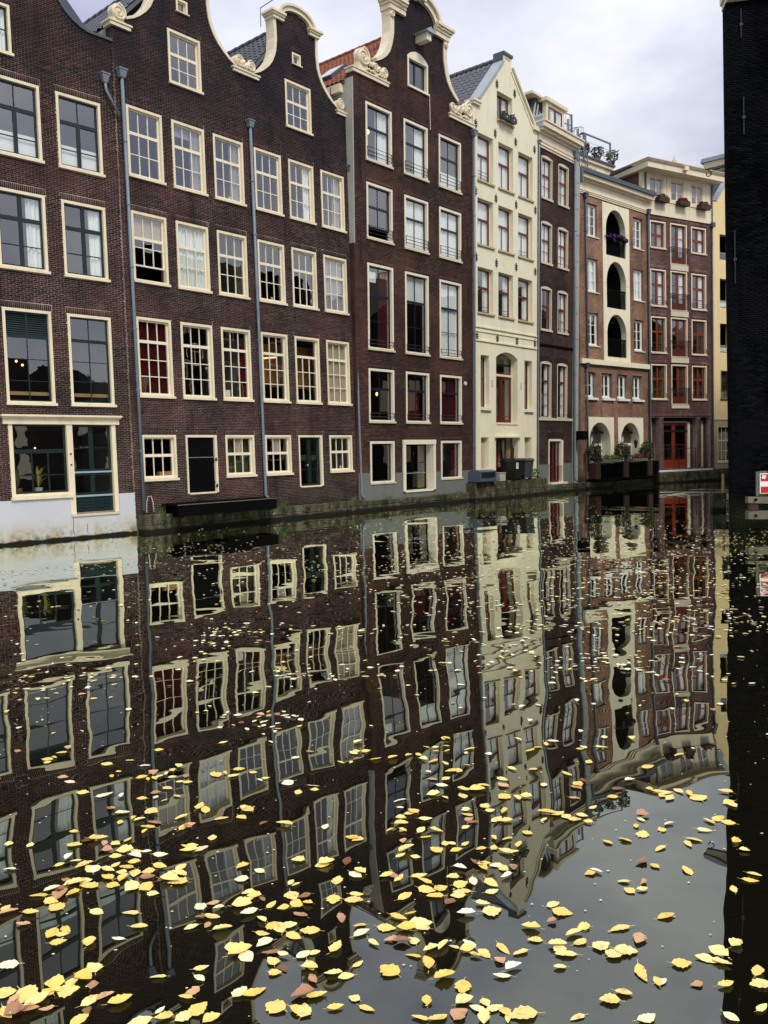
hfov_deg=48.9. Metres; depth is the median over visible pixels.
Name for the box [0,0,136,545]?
brick house
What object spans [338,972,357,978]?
fallen leaf
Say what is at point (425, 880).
fallen leaf
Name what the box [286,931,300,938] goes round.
fallen leaf
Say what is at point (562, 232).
window
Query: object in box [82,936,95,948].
fallen leaf
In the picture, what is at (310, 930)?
fallen leaf
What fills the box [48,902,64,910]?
fallen leaf
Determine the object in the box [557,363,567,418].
window
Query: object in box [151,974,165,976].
fallen leaf
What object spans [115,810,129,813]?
fallen leaf
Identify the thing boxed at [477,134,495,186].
window
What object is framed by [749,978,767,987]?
fallen leaf
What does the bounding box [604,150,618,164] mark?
roof bush
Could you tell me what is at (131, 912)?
fallen leaf
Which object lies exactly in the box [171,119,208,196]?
window
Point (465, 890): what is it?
fallen leaf
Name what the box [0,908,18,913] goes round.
fallen leaf
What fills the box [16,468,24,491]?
potted plant
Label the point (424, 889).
fallen leaf
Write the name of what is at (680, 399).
balcony door
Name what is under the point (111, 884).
fallen leaf
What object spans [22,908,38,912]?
fallen leaf
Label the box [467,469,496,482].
storage bin
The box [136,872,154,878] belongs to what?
fallen leaf
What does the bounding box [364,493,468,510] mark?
quay wall
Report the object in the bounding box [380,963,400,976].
fallen leaf
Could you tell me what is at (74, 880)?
fallen leaf
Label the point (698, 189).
window
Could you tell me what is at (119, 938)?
fallen leaf
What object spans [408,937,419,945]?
fallen leaf
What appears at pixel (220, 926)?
fallen leaf
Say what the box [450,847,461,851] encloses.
fallen leaf
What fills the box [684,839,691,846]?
fallen leaf
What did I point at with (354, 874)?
fallen leaf
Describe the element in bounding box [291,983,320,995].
fallen leaf
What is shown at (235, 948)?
fallen leaf
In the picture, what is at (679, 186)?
window
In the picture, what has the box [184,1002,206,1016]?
fallen leaf
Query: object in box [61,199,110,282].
window
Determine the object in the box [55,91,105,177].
window
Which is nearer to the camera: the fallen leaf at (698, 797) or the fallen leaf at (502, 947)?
the fallen leaf at (502, 947)
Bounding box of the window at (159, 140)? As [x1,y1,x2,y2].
[125,104,166,185]
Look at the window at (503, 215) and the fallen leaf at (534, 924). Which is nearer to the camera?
the fallen leaf at (534, 924)
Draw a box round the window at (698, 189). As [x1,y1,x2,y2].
[691,184,702,204]
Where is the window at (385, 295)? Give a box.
[367,262,395,352]
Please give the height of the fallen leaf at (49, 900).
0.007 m
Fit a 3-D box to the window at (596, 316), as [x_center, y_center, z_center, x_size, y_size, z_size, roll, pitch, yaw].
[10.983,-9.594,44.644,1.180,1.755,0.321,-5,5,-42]
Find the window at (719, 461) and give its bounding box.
[717,426,727,462]
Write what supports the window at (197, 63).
in the neck gable house at (184, 122)
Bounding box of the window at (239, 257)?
[216,230,250,299]
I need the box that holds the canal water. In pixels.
[0,479,767,1023]
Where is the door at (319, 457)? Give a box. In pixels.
[298,435,323,487]
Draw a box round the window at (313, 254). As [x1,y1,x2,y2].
[291,247,319,310]
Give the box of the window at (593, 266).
[588,259,599,293]
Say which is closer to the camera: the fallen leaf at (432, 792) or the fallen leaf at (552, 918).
the fallen leaf at (552, 918)
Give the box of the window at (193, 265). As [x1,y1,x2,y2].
[175,220,212,293]
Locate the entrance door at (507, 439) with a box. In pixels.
[495,436,521,479]
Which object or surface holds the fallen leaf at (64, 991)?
on the canal water
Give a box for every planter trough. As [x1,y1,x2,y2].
[599,454,621,462]
[629,453,647,460]
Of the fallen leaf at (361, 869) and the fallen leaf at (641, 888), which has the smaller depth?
the fallen leaf at (641, 888)
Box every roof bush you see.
[580,142,591,154]
[589,146,604,159]
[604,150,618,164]
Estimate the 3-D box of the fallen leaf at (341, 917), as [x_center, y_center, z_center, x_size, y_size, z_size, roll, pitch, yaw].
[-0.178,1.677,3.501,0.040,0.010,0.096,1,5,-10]
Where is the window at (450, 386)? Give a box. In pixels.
[440,375,462,424]
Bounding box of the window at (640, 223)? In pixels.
[633,218,644,250]
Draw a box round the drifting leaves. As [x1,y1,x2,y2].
[0,500,767,1022]
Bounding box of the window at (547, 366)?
[540,361,551,417]
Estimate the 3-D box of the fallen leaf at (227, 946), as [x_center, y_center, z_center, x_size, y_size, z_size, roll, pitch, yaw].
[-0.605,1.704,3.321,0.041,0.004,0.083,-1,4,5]
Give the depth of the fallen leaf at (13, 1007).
2.97 m
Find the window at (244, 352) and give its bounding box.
[220,327,254,401]
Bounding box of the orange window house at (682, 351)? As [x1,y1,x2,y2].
[612,156,724,472]
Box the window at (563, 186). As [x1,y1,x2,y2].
[558,164,569,209]
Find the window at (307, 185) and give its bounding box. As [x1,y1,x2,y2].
[288,158,316,225]
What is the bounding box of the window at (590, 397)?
[585,373,598,399]
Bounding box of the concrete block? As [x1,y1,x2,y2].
[496,472,505,480]
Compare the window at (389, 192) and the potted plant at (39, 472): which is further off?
the window at (389, 192)
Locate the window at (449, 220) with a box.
[439,206,462,263]
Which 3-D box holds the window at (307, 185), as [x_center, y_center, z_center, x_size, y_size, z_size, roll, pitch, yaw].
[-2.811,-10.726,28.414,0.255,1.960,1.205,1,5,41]
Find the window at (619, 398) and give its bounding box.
[617,375,629,400]
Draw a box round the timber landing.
[162,497,276,516]
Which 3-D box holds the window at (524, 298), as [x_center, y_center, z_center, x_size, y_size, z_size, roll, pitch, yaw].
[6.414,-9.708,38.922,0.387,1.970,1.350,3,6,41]
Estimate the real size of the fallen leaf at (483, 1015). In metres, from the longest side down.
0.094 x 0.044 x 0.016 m
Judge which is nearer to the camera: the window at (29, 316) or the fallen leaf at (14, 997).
the fallen leaf at (14, 997)
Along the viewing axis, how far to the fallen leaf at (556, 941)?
3.27 m
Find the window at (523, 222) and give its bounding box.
[518,215,534,261]
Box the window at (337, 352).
[326,340,352,405]
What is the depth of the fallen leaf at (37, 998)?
3.02 m
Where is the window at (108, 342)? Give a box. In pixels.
[67,313,116,406]
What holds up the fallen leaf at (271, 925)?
on the canal water
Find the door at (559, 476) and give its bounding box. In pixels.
[548,439,567,484]
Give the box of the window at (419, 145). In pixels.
[403,118,429,182]
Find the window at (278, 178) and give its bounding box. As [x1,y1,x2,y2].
[253,147,284,216]
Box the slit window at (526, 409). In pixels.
[524,361,534,411]
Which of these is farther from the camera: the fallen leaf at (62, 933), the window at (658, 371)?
the window at (658, 371)
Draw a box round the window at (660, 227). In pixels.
[650,220,666,249]
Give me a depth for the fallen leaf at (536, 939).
3.31 m
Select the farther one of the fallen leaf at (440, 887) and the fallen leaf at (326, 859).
the fallen leaf at (326, 859)
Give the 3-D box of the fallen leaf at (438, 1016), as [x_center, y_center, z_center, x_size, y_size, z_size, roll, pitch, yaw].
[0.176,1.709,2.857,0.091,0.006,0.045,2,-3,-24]
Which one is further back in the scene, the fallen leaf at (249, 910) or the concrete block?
the concrete block
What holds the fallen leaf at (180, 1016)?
on the canal water
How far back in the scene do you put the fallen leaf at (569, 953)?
3.20 m
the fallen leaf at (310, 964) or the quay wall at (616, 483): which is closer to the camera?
the fallen leaf at (310, 964)
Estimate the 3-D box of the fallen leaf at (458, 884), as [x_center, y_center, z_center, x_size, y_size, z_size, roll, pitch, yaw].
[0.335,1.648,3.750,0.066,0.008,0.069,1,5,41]
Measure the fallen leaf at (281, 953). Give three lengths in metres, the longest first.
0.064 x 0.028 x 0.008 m
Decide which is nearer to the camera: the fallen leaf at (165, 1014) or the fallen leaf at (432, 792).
the fallen leaf at (165, 1014)
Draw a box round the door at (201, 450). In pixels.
[185,435,218,494]
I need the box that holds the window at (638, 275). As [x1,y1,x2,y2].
[633,270,645,302]
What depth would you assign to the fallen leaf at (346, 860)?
3.99 m
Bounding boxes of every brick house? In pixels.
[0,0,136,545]
[524,90,588,484]
[700,0,767,528]
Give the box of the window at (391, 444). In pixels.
[370,441,396,484]
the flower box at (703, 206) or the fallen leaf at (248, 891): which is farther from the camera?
the flower box at (703, 206)
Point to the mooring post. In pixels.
(718, 501)
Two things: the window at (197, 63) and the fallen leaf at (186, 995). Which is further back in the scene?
the window at (197, 63)
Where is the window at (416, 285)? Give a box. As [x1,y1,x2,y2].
[405,271,430,356]
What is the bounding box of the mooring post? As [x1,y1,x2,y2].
[710,474,726,510]
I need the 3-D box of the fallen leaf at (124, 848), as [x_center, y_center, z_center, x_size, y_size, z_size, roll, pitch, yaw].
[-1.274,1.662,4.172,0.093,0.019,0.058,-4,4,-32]
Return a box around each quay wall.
[138,513,180,533]
[180,510,268,529]
[268,500,363,520]
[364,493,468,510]
[466,478,546,500]
[547,483,585,493]
[583,478,653,488]
[649,470,722,483]
[714,469,727,478]
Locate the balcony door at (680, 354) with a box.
[671,317,689,362]
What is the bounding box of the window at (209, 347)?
[180,322,216,400]
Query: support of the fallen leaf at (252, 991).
on the canal water
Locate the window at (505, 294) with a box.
[498,273,514,319]
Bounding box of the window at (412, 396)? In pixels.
[406,371,430,423]
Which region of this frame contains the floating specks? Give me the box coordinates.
[0,663,763,1015]
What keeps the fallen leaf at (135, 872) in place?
on the canal water
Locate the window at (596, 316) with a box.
[588,313,600,347]
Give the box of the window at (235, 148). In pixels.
[212,133,246,206]
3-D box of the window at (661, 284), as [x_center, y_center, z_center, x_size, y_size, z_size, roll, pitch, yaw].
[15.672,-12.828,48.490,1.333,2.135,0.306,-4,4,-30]
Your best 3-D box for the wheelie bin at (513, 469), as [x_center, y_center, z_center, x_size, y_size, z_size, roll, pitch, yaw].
[5.743,-1.928,38.018,0.867,0.968,0.820,1,5,41]
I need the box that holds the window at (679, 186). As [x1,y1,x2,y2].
[671,180,683,200]
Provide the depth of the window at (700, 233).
50.20 m
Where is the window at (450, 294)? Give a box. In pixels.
[439,279,462,360]
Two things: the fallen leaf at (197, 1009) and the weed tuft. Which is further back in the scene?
the weed tuft
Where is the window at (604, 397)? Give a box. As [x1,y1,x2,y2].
[602,374,614,400]
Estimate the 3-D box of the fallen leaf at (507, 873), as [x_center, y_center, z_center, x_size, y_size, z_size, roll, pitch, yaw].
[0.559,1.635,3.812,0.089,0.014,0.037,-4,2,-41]
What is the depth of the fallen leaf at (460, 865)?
3.90 m
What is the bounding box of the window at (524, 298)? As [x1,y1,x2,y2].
[518,279,533,323]
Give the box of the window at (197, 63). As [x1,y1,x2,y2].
[167,27,203,94]
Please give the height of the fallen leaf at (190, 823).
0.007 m
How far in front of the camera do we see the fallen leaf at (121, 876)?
3.90 m
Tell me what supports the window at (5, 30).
in the brick house at (64, 410)
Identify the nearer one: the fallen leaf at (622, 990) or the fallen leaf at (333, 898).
the fallen leaf at (622, 990)
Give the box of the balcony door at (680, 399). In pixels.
[671,364,690,407]
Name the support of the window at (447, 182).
in the hoist gable house at (411, 131)
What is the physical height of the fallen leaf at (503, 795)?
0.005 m
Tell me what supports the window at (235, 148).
in the neck gable house at (184, 122)
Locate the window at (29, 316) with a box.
[1,307,57,405]
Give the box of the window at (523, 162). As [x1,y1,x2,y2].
[518,154,534,202]
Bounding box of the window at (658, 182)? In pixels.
[650,176,662,196]
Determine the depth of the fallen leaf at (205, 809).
4.64 m
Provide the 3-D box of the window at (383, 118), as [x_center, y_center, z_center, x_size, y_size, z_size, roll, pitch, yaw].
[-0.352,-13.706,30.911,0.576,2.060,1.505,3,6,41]
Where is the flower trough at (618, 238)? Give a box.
[604,232,628,242]
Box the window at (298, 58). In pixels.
[292,52,302,67]
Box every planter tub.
[585,441,602,478]
[614,441,630,476]
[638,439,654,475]
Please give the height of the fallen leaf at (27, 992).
0.012 m
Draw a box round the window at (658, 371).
[651,364,667,399]
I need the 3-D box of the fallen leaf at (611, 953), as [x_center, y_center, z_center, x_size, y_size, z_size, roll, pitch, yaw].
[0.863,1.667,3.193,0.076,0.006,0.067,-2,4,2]
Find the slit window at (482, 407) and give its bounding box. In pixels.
[480,356,491,410]
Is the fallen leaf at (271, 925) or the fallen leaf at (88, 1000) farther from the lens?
the fallen leaf at (271, 925)
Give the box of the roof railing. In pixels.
[584,133,610,163]
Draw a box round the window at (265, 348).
[260,332,291,403]
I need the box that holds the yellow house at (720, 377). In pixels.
[692,166,727,468]
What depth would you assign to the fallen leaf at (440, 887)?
3.72 m
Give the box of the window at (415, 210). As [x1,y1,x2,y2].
[404,194,429,254]
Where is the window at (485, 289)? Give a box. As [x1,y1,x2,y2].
[477,268,495,316]
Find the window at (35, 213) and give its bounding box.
[0,187,50,274]
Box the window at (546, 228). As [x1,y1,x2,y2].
[541,221,552,266]
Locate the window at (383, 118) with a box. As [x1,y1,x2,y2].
[365,100,393,169]
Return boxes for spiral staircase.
[564,113,588,166]
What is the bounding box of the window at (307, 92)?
[284,78,313,136]
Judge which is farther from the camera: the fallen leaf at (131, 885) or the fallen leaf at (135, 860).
the fallen leaf at (135, 860)
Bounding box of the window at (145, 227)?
[131,210,170,286]
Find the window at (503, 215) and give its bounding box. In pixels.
[498,207,514,255]
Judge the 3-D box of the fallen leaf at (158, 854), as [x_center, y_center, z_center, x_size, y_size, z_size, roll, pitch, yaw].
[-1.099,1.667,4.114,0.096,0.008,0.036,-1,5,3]
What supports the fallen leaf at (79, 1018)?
on the canal water
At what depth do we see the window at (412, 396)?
33.25 m
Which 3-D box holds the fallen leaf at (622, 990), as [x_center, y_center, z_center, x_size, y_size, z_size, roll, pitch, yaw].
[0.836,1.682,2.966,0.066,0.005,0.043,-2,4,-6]
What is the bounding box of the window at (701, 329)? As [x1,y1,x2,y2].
[691,319,707,355]
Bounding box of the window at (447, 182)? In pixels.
[438,134,462,194]
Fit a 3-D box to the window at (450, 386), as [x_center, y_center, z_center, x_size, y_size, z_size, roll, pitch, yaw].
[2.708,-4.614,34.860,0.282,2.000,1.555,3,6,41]
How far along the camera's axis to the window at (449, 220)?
34.49 m
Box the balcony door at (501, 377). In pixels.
[496,353,517,424]
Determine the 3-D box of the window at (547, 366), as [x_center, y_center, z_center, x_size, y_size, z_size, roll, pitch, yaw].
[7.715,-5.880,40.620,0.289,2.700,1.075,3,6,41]
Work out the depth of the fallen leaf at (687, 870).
3.81 m
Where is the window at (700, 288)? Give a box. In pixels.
[691,273,707,310]
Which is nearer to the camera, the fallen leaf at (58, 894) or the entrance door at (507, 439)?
the fallen leaf at (58, 894)
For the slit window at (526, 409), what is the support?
in the cream house at (507, 171)
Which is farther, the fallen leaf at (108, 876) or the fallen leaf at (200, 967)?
the fallen leaf at (108, 876)
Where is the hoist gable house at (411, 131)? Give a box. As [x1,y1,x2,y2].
[319,0,477,500]
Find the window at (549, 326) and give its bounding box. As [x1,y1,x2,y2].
[540,286,552,332]
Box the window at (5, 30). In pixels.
[0,2,13,56]
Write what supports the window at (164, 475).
in the neck gable house at (184, 122)
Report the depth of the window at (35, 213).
21.70 m
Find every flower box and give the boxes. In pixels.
[655,193,669,203]
[676,197,689,206]
[697,201,710,210]
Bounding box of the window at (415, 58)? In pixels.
[407,52,429,96]
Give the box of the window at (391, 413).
[368,368,395,422]
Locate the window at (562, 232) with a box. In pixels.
[557,227,568,270]
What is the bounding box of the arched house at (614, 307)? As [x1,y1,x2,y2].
[578,153,658,482]
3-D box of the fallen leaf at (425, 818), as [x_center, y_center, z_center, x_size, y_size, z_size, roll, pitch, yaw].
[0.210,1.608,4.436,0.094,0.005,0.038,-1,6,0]
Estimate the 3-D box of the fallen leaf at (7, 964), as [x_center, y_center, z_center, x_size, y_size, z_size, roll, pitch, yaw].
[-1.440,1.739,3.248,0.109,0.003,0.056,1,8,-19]
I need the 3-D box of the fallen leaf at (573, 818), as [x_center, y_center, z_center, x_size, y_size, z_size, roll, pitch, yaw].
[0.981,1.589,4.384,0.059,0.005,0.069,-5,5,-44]
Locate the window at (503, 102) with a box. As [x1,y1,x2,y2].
[497,94,514,128]
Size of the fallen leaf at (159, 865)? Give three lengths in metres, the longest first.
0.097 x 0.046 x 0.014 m
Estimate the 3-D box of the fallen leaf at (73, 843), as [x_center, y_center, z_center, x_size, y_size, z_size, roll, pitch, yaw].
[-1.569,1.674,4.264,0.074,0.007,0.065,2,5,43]
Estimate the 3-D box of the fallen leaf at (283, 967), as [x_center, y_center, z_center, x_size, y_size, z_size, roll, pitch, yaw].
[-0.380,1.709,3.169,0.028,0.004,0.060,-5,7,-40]
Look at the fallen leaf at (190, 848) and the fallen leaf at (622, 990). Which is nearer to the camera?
the fallen leaf at (622, 990)
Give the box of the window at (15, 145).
[0,75,44,163]
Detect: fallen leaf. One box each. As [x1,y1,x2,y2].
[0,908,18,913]
[0,959,18,968]
[0,987,16,997]
[0,1003,11,1017]
[1,1001,26,1016]
[7,994,18,1003]
[15,984,38,1000]
[16,921,31,924]
[20,1002,38,1010]
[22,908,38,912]
[24,991,48,1005]
[30,893,47,895]
[39,1005,54,1010]
[42,988,53,995]
[43,896,57,903]
[44,974,64,987]
[45,925,58,937]
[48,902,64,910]
[50,938,66,944]
[51,888,67,898]
[55,883,68,889]
[56,931,68,936]
[56,983,79,997]
[60,925,69,931]
[64,877,85,884]
[65,888,79,895]
[65,977,77,984]
[67,842,81,845]
[70,1013,88,1023]
[73,968,91,978]
[79,882,97,887]
[80,877,92,883]
[80,994,97,1005]
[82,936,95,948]
[84,834,107,838]
[85,865,100,873]
[87,980,98,991]
[90,908,102,914]
[92,991,114,1002]
[95,792,112,796]
[101,866,114,870]
[102,874,113,880]
[105,994,132,1004]
[106,882,119,887]
[109,853,121,857]
[112,936,127,939]
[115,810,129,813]
[116,844,133,851]
[117,873,128,880]
[119,865,133,867]
[122,910,138,913]
[124,880,141,890]
[127,923,147,927]
[127,1016,153,1023]
[128,858,139,862]
[129,869,140,876]
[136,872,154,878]
[139,881,153,890]
[141,825,156,827]
[144,807,157,813]
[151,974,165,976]
[153,852,167,856]
[153,862,166,867]
[154,1011,173,1018]
[159,872,179,879]
[168,870,189,878]
[168,876,186,883]
[172,1010,190,1021]
[175,863,186,869]
[178,994,195,998]
[180,846,197,850]
[181,822,194,828]
[184,923,201,928]
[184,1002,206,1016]
[185,986,199,994]
[193,965,208,970]
[194,802,203,808]
[194,845,207,850]
[194,903,205,910]
[201,806,209,812]
[203,1011,219,1021]
[205,913,219,917]
[206,900,222,904]
[211,772,221,776]
[212,924,231,929]
[224,940,232,950]
[225,941,251,956]
[227,896,251,906]
[231,986,246,996]
[234,875,247,880]
[238,949,253,960]
[240,907,257,913]
[241,888,254,893]
[242,806,253,811]
[242,987,265,995]
[247,890,261,896]
[253,930,268,935]
[254,868,264,872]
[256,937,275,946]
[257,916,266,921]
[262,949,279,952]
[265,921,280,928]
[265,999,285,1012]
[267,957,280,966]
[274,922,286,932]
[277,820,294,826]
[277,904,288,908]
[277,951,288,955]
[278,964,286,971]
[281,780,294,784]
[284,889,298,899]
[285,1003,306,1013]
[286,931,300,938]
[290,899,302,906]
[291,856,304,860]
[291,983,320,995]
[293,912,308,917]
[298,892,312,896]
[300,926,320,933]
[301,962,317,967]
[306,991,326,997]
[308,973,316,984]
[315,862,332,866]
[319,856,333,862]
[324,969,342,973]
[326,892,340,903]
[326,940,341,954]
[327,1003,343,1008]
[331,876,342,883]
[337,912,345,922]
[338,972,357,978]
[343,857,350,867]
[344,896,362,902]
[345,835,358,838]
[349,871,361,876]
[349,891,362,895]
[351,960,362,967]
[352,836,366,840]
[354,867,365,872]
[354,929,368,935]
[357,1004,373,1010]
[367,938,378,944]
[377,923,395,931]
[380,871,392,875]
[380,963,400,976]
[386,912,406,918]
[388,871,399,877]
[388,936,411,941]
[394,819,407,823]
[394,892,411,900]
[397,921,416,929]
[398,844,413,850]
[404,917,432,928]
[406,873,426,876]
[406,954,420,956]
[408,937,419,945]
[411,1015,431,1020]
[416,885,435,892]
[417,827,424,831]
[417,877,433,884]
[419,816,430,819]
[422,994,431,1007]
[423,943,437,950]
[423,955,434,971]
[426,790,438,794]
[426,892,445,896]
[428,1014,446,1019]
[430,847,442,851]
[434,885,446,890]
[434,969,454,977]
[438,939,449,948]
[444,898,455,905]
[446,873,458,877]
[449,1008,467,1021]
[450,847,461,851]
[450,891,465,897]
[453,863,465,867]
[453,880,467,888]
[453,888,475,892]
[455,978,471,992]
[456,993,472,1002]
[457,908,475,913]
[465,784,484,790]
[469,875,477,884]
[469,1005,484,1010]
[471,858,488,866]
[476,899,489,903]
[477,862,486,869]
[477,1008,489,1023]
[478,949,490,958]
[481,906,500,915]
[484,876,497,885]
[485,889,497,893]
[487,1004,502,1011]
[490,863,502,866]
[491,816,501,821]
[493,973,511,977]
[494,957,505,962]
[496,942,509,953]
[498,793,510,798]
[498,817,511,820]
[498,848,512,852]
[498,865,507,869]
[501,871,511,876]
[505,1012,511,1022]
[511,1005,544,1018]
[513,948,529,954]
[521,921,541,928]
[528,936,542,941]
[538,809,560,815]
[546,938,566,943]
[547,916,557,921]
[550,811,563,814]
[552,907,572,914]
[554,964,567,967]
[555,950,580,955]
[566,928,586,934]
[568,816,580,820]
[570,1013,585,1019]
[573,938,585,944]
[577,922,589,929]
[585,870,595,874]
[599,993,621,1002]
[604,949,622,957]
[609,944,637,954]
[610,924,633,930]
[615,988,632,993]
[624,887,634,892]
[632,930,646,942]
[634,809,648,814]
[634,960,646,980]
[635,857,647,861]
[636,830,651,837]
[637,886,647,889]
[653,790,670,793]
[655,844,666,850]
[656,912,673,918]
[665,795,673,799]
[670,958,691,967]
[682,866,692,874]
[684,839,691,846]
[690,794,706,800]
[690,980,702,986]
[695,953,718,962]
[696,827,712,830]
[708,944,731,959]
[712,815,723,820]
[713,957,731,963]
[718,980,733,985]
[720,820,735,824]
[720,1009,739,1020]
[729,937,742,947]
[730,885,737,891]
[741,877,758,881]
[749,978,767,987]
[751,965,764,976]
[754,1003,766,1011]
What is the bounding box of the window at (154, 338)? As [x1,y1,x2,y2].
[136,316,175,398]
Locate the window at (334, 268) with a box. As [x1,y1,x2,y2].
[323,254,349,315]
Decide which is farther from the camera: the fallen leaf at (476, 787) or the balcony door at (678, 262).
the balcony door at (678, 262)
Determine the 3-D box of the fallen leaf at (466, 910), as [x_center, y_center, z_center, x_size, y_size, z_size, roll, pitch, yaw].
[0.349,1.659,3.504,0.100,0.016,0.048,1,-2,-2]
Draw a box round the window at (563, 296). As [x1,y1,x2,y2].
[557,291,568,335]
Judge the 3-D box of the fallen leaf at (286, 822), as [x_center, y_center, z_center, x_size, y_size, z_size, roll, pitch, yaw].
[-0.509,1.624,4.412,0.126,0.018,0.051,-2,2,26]
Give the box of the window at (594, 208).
[587,204,599,239]
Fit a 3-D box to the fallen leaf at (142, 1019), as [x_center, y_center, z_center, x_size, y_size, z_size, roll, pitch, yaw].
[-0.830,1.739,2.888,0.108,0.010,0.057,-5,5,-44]
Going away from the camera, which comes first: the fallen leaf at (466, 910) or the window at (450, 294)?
the fallen leaf at (466, 910)
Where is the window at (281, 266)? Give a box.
[257,239,287,305]
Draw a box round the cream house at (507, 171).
[449,50,541,479]
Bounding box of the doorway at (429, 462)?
[402,440,435,492]
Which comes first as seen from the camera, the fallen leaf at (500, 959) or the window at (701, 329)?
the fallen leaf at (500, 959)
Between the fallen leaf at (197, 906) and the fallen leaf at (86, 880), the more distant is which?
the fallen leaf at (86, 880)
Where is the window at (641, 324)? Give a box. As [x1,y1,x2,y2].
[634,321,645,352]
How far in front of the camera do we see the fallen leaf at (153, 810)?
4.64 m
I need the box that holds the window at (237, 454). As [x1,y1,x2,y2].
[225,435,257,477]
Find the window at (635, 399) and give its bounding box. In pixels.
[632,376,644,401]
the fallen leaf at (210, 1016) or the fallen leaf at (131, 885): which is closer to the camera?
the fallen leaf at (210, 1016)
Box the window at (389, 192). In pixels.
[366,181,394,245]
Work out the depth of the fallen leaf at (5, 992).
3.07 m
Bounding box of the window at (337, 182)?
[320,169,346,233]
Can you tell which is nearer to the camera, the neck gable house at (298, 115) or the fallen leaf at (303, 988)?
the fallen leaf at (303, 988)
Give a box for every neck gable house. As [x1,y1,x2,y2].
[83,0,268,532]
[227,0,365,505]
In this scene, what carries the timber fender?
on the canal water
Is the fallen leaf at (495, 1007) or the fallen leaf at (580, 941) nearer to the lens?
the fallen leaf at (495, 1007)
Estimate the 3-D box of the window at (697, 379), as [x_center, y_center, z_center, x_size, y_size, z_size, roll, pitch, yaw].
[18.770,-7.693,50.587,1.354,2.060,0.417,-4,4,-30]
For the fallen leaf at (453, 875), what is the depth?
3.82 m
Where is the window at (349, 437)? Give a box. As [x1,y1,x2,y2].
[329,435,354,472]
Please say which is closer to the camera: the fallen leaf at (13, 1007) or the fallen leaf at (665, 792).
the fallen leaf at (13, 1007)
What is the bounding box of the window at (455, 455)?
[441,441,462,479]
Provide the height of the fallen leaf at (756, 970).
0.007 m
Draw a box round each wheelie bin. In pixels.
[499,458,523,479]
[511,458,534,478]
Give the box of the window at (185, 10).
[175,0,189,16]
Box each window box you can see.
[500,111,509,121]
[508,114,516,124]
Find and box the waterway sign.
[756,471,767,495]
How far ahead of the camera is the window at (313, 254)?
28.72 m
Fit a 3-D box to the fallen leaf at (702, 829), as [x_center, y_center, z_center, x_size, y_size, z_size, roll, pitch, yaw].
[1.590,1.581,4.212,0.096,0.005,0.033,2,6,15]
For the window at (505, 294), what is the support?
in the cream house at (507, 171)
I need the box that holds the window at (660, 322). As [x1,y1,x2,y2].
[651,316,667,353]
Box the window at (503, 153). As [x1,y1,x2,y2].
[498,144,515,194]
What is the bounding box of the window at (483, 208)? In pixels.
[477,199,495,249]
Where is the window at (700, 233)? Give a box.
[691,226,706,255]
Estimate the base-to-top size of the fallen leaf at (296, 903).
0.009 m
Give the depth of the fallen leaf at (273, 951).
3.27 m
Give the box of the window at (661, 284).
[650,268,666,307]
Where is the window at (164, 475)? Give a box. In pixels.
[142,435,179,481]
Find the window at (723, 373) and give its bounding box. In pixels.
[720,370,726,399]
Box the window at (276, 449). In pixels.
[265,435,293,475]
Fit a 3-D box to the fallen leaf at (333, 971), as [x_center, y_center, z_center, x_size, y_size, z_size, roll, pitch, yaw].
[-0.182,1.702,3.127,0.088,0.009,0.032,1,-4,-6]
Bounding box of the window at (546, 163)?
[541,155,553,202]
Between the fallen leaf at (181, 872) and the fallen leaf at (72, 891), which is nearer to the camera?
the fallen leaf at (72, 891)
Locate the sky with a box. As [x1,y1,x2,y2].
[67,0,723,170]
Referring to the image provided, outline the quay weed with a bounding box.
[532,467,539,477]
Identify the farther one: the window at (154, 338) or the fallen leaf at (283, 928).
the window at (154, 338)
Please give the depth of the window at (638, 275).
47.69 m
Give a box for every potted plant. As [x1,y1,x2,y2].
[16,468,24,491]
[30,465,44,490]
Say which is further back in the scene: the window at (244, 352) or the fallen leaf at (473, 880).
the window at (244, 352)
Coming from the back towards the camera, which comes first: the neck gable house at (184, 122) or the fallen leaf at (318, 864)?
the neck gable house at (184, 122)
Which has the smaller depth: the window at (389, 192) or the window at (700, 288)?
the window at (389, 192)
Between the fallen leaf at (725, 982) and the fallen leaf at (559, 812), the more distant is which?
the fallen leaf at (559, 812)
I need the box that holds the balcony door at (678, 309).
[670,270,689,317]
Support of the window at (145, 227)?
in the neck gable house at (184, 122)
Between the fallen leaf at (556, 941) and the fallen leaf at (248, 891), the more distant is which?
the fallen leaf at (248, 891)
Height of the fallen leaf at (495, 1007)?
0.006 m
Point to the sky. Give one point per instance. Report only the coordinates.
(644, 78)
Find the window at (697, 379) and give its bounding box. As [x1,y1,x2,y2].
[692,366,707,400]
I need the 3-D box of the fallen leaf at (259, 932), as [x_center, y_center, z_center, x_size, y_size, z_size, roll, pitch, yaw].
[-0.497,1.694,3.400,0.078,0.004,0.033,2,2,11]
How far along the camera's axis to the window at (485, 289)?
36.80 m
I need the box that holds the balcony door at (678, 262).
[670,223,689,271]
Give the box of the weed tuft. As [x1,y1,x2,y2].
[153,508,165,513]
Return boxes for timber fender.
[745,497,767,518]
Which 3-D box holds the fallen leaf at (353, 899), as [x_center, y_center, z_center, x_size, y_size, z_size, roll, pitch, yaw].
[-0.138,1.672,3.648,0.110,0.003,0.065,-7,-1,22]
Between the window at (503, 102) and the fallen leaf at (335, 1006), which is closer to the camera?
the fallen leaf at (335, 1006)

